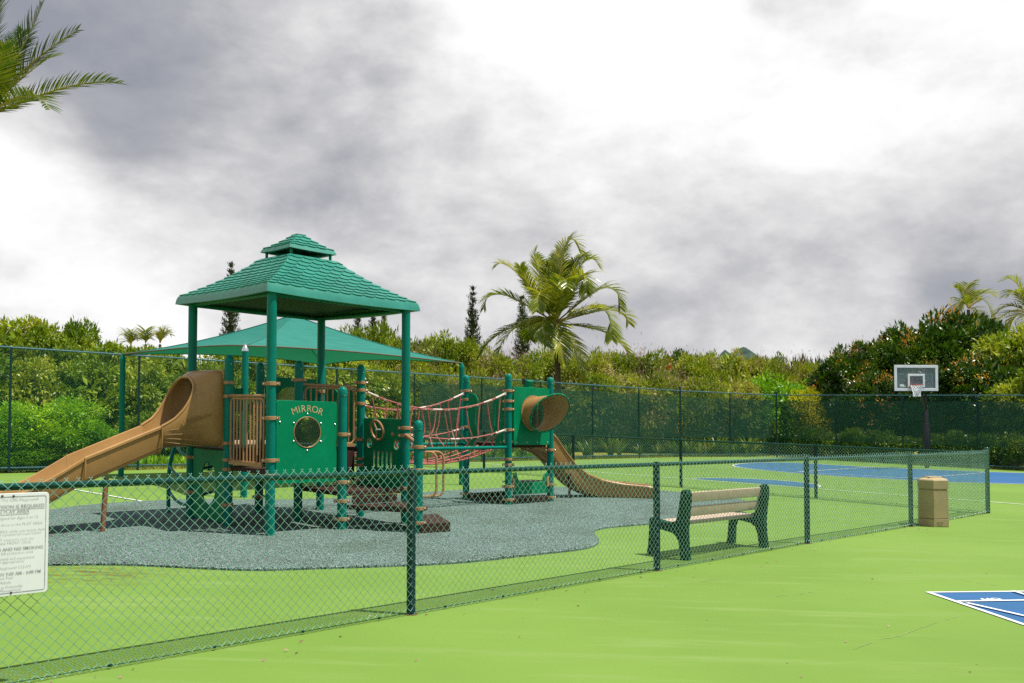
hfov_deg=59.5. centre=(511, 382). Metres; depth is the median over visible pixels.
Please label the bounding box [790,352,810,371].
broadleaf tree
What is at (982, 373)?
broadleaf tree
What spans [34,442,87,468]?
bush
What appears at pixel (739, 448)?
strap leaf plant
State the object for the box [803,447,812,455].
strap leaf plant
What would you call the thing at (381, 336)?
scrub tree
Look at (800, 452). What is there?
strap leaf plant
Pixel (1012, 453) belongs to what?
hedge shrub
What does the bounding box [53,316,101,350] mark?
broadleaf tree
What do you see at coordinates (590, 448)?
strap leaf plant
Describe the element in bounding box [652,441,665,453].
strap leaf plant
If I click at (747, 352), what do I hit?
mountain
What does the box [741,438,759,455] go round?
strap leaf plant
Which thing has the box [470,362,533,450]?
scrub tree
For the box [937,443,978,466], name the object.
hedge shrub
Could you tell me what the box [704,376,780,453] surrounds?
scrub tree
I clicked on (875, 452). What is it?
strap leaf plant
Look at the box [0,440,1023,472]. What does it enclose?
ground
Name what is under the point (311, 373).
broadleaf tree
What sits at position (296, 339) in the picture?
shade sail
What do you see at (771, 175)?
sky
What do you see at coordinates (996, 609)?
shuffleboard line
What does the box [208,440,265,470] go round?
park bench
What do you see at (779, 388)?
bush
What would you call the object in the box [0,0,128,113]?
coconut palm
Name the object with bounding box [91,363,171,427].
broadleaf tree
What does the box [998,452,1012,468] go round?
strap leaf plant
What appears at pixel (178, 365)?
broadleaf tree
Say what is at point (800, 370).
scrub tree
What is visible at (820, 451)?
strap leaf plant
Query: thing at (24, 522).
notice board
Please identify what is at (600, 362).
scrub tree
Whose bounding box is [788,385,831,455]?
flowering shrub
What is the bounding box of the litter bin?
[917,476,948,526]
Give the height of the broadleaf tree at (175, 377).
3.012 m
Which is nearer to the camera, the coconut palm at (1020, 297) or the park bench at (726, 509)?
the park bench at (726, 509)
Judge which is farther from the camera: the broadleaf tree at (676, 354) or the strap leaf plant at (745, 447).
the broadleaf tree at (676, 354)
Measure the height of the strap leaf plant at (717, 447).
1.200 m
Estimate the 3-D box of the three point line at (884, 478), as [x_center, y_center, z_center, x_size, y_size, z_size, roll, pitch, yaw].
[15.663,3.159,30.534,16.275,0.356,8.717,-1,-2,26]
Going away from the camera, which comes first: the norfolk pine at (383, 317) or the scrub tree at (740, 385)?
the scrub tree at (740, 385)
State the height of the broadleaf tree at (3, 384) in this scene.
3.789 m
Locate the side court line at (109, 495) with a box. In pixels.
[74,489,139,500]
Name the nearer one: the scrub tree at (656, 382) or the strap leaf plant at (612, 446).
the strap leaf plant at (612, 446)
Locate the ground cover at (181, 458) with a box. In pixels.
[0,451,535,469]
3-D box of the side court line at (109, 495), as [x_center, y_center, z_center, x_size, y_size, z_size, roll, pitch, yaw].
[-8.183,2.070,17.157,5.215,0.100,0.062,-2,-3,41]
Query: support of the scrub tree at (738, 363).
on the ground at (669, 450)
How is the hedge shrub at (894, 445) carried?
on the ground at (669, 450)
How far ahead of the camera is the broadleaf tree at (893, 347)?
45.51 m
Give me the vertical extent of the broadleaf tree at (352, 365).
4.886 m
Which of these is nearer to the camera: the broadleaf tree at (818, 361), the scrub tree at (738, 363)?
the scrub tree at (738, 363)
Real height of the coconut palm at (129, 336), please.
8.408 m
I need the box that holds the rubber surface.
[48,487,745,570]
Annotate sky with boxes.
[0,0,1023,365]
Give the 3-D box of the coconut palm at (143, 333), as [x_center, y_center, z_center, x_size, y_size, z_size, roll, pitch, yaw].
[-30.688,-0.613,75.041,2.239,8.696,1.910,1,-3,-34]
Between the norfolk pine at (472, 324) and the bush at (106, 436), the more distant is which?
the norfolk pine at (472, 324)
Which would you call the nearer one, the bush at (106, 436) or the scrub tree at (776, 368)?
the bush at (106, 436)
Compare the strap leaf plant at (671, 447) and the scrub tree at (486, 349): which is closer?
the strap leaf plant at (671, 447)
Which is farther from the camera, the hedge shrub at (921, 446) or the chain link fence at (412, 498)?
the hedge shrub at (921, 446)
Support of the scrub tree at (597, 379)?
on the ground at (669, 450)
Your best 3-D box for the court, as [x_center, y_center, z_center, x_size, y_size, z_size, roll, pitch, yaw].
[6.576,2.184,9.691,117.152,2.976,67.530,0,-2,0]
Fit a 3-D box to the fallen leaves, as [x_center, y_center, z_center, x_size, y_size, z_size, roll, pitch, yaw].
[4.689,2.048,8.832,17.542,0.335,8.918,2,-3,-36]
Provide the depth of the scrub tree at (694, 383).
46.14 m
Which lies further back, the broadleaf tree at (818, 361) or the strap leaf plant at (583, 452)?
the broadleaf tree at (818, 361)
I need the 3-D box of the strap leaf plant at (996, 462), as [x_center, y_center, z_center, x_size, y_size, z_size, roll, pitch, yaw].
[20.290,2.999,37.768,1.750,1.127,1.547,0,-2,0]
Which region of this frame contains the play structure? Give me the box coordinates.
[0,234,652,535]
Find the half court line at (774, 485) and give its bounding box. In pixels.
[470,462,1014,503]
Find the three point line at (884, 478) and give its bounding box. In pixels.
[732,462,1011,483]
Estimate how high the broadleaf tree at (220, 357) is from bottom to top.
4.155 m
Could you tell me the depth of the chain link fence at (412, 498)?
8.34 m
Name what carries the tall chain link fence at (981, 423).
on the ground at (669, 450)
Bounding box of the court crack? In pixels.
[854,615,957,648]
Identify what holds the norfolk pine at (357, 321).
on the ground at (669, 450)
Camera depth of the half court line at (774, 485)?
24.25 m
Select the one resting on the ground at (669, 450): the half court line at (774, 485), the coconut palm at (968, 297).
the coconut palm at (968, 297)
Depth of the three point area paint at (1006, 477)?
31.52 m
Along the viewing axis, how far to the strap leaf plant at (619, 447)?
39.61 m
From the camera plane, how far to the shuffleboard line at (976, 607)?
8.50 m
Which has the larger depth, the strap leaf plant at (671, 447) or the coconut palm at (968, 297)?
the coconut palm at (968, 297)
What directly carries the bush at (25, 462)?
on the ground at (669, 450)
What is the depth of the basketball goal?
34.06 m
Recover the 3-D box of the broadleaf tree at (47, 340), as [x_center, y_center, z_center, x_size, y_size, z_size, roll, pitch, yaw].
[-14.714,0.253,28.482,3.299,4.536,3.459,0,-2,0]
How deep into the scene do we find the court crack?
7.12 m
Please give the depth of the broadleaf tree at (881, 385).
42.81 m
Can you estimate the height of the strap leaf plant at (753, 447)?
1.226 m
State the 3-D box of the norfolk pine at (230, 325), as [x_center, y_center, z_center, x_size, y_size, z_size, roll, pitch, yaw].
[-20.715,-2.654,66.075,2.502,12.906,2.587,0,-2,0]
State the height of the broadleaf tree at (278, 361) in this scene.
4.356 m
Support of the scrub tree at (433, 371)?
on the ground at (669, 450)
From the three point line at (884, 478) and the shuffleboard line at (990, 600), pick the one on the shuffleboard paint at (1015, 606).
the shuffleboard line at (990, 600)
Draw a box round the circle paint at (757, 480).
[692,478,818,487]
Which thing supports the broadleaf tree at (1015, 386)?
on the ground at (669, 450)
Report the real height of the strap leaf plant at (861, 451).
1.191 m
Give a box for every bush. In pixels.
[0,393,109,458]
[0,410,58,459]
[0,444,65,470]
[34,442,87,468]
[59,420,118,448]
[114,409,170,455]
[167,447,186,455]
[745,369,822,454]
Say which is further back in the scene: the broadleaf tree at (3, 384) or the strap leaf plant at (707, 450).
the strap leaf plant at (707, 450)
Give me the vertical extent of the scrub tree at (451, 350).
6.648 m
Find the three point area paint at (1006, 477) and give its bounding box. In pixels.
[734,462,1023,483]
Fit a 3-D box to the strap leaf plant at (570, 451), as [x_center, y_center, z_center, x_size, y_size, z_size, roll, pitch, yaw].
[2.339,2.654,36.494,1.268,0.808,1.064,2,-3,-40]
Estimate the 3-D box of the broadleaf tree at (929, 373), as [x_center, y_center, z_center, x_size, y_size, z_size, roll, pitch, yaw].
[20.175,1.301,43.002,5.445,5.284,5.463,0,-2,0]
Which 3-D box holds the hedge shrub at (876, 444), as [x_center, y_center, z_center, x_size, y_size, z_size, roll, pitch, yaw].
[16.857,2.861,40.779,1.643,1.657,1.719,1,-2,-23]
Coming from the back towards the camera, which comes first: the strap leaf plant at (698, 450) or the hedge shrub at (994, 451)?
the strap leaf plant at (698, 450)
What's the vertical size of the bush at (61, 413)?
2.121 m
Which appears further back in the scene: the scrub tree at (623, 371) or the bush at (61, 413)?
the scrub tree at (623, 371)
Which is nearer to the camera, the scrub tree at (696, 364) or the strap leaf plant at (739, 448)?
the strap leaf plant at (739, 448)
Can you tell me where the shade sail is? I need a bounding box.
[118,317,464,497]
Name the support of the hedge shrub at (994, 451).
on the ground at (669, 450)
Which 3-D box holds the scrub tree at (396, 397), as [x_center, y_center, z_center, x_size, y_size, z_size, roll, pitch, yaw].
[-6.060,1.054,38.872,4.134,4.137,3.764,0,-2,0]
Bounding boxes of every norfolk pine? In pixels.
[219,262,239,355]
[353,318,361,336]
[367,317,377,338]
[381,315,387,335]
[464,285,482,349]
[512,295,531,363]
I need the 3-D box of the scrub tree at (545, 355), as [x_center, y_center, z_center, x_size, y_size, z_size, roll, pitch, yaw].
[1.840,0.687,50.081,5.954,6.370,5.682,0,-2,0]
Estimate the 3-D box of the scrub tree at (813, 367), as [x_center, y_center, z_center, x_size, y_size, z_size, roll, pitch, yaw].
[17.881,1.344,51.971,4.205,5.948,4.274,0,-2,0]
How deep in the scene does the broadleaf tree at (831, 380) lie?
46.30 m
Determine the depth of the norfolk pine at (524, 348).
74.05 m
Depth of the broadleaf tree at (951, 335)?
46.19 m
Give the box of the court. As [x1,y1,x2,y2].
[0,457,1023,682]
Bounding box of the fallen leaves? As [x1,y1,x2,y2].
[50,515,986,682]
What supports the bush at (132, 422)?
on the ground at (669, 450)
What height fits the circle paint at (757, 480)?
0.080 m
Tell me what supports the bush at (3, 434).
on the ground at (669, 450)
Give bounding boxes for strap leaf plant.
[486,449,499,457]
[564,441,579,455]
[571,439,591,455]
[578,439,598,455]
[598,437,623,456]
[615,439,630,454]
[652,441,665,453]
[668,437,685,455]
[671,437,697,453]
[689,443,707,453]
[693,437,715,453]
[709,438,733,453]
[722,440,737,453]
[726,440,743,453]
[738,438,770,453]
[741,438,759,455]
[784,439,804,456]
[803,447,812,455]
[817,442,827,455]
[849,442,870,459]
[863,442,885,461]
[991,456,1001,467]
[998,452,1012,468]
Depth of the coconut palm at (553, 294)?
38.53 m
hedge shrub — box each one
[794,439,820,451]
[814,440,854,456]
[834,441,866,460]
[864,442,888,460]
[880,443,918,454]
[909,444,944,461]
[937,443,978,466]
[970,446,1001,463]
[996,442,1023,469]
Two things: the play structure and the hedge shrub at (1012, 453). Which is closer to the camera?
the play structure
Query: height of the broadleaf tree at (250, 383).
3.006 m
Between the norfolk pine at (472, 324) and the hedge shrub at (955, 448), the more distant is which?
the norfolk pine at (472, 324)
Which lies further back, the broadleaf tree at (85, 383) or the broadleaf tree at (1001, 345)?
the broadleaf tree at (1001, 345)
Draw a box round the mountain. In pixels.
[719,347,765,360]
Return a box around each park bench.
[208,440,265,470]
[647,484,768,560]
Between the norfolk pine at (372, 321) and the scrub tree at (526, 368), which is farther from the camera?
the norfolk pine at (372, 321)
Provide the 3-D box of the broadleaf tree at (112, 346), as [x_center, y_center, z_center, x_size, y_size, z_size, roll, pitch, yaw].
[-12.909,0.519,29.049,3.479,4.102,3.366,0,-2,0]
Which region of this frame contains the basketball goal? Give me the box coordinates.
[894,365,937,467]
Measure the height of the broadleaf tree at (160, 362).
4.065 m
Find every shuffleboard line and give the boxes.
[928,591,1023,624]
[956,599,1023,600]
[968,602,1023,615]
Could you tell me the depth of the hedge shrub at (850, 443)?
41.13 m
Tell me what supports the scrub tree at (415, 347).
on the ground at (669, 450)
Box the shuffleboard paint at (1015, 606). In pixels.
[932,591,1023,622]
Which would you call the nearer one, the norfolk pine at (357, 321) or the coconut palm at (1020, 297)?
the coconut palm at (1020, 297)
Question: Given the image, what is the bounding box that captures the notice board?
[0,492,48,596]
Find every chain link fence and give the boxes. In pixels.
[0,344,1023,472]
[0,426,989,682]
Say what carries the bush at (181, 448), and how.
on the ground at (669, 450)
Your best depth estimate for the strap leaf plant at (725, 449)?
43.36 m
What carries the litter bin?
on the court
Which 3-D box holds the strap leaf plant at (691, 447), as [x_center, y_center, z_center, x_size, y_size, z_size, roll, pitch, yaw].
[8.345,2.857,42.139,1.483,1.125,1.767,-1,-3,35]
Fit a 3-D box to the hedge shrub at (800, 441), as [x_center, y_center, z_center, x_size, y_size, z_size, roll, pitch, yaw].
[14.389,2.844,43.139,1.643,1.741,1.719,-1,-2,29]
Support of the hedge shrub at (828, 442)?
on the ground at (669, 450)
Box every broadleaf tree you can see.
[0,314,58,358]
[0,349,25,415]
[0,354,70,436]
[5,320,84,381]
[30,358,136,428]
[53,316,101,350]
[73,337,160,401]
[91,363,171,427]
[126,343,184,455]
[140,371,183,454]
[148,354,223,455]
[197,355,255,386]
[213,356,309,389]
[234,374,265,444]
[276,360,348,387]
[327,361,388,441]
[663,347,690,370]
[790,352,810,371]
[805,352,822,365]
[806,335,887,453]
[830,369,912,459]
[849,324,942,457]
[877,297,1012,452]
[892,356,979,461]
[927,350,1023,465]
[969,321,1023,464]
[980,367,1023,462]
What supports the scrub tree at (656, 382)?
on the ground at (669, 450)
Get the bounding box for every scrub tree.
[338,316,401,367]
[355,361,416,443]
[367,328,450,375]
[389,363,458,442]
[410,329,484,446]
[432,371,495,446]
[447,336,495,379]
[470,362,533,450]
[474,335,546,387]
[515,345,573,438]
[543,335,625,448]
[559,366,639,451]
[586,345,646,448]
[607,332,687,450]
[615,365,688,452]
[664,368,740,453]
[665,348,739,449]
[699,347,765,450]
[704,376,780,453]
[738,347,805,451]
[775,344,823,386]
[803,361,828,382]
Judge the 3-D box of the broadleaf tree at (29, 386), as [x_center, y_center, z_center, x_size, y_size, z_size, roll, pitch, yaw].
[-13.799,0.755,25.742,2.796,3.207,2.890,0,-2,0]
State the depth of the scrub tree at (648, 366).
49.00 m
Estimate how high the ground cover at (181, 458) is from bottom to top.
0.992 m
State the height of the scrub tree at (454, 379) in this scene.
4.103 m
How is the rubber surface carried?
on the court
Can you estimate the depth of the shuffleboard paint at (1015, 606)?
8.57 m
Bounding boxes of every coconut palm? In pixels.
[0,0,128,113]
[116,327,141,349]
[134,324,154,348]
[150,326,174,346]
[476,231,637,438]
[946,279,1000,327]
[991,274,1023,333]
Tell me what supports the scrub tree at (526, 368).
on the ground at (669, 450)
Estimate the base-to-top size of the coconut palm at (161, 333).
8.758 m
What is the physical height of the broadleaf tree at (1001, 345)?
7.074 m
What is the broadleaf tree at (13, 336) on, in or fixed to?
on the ground at (669, 450)
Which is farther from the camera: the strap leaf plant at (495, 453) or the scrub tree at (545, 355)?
the scrub tree at (545, 355)

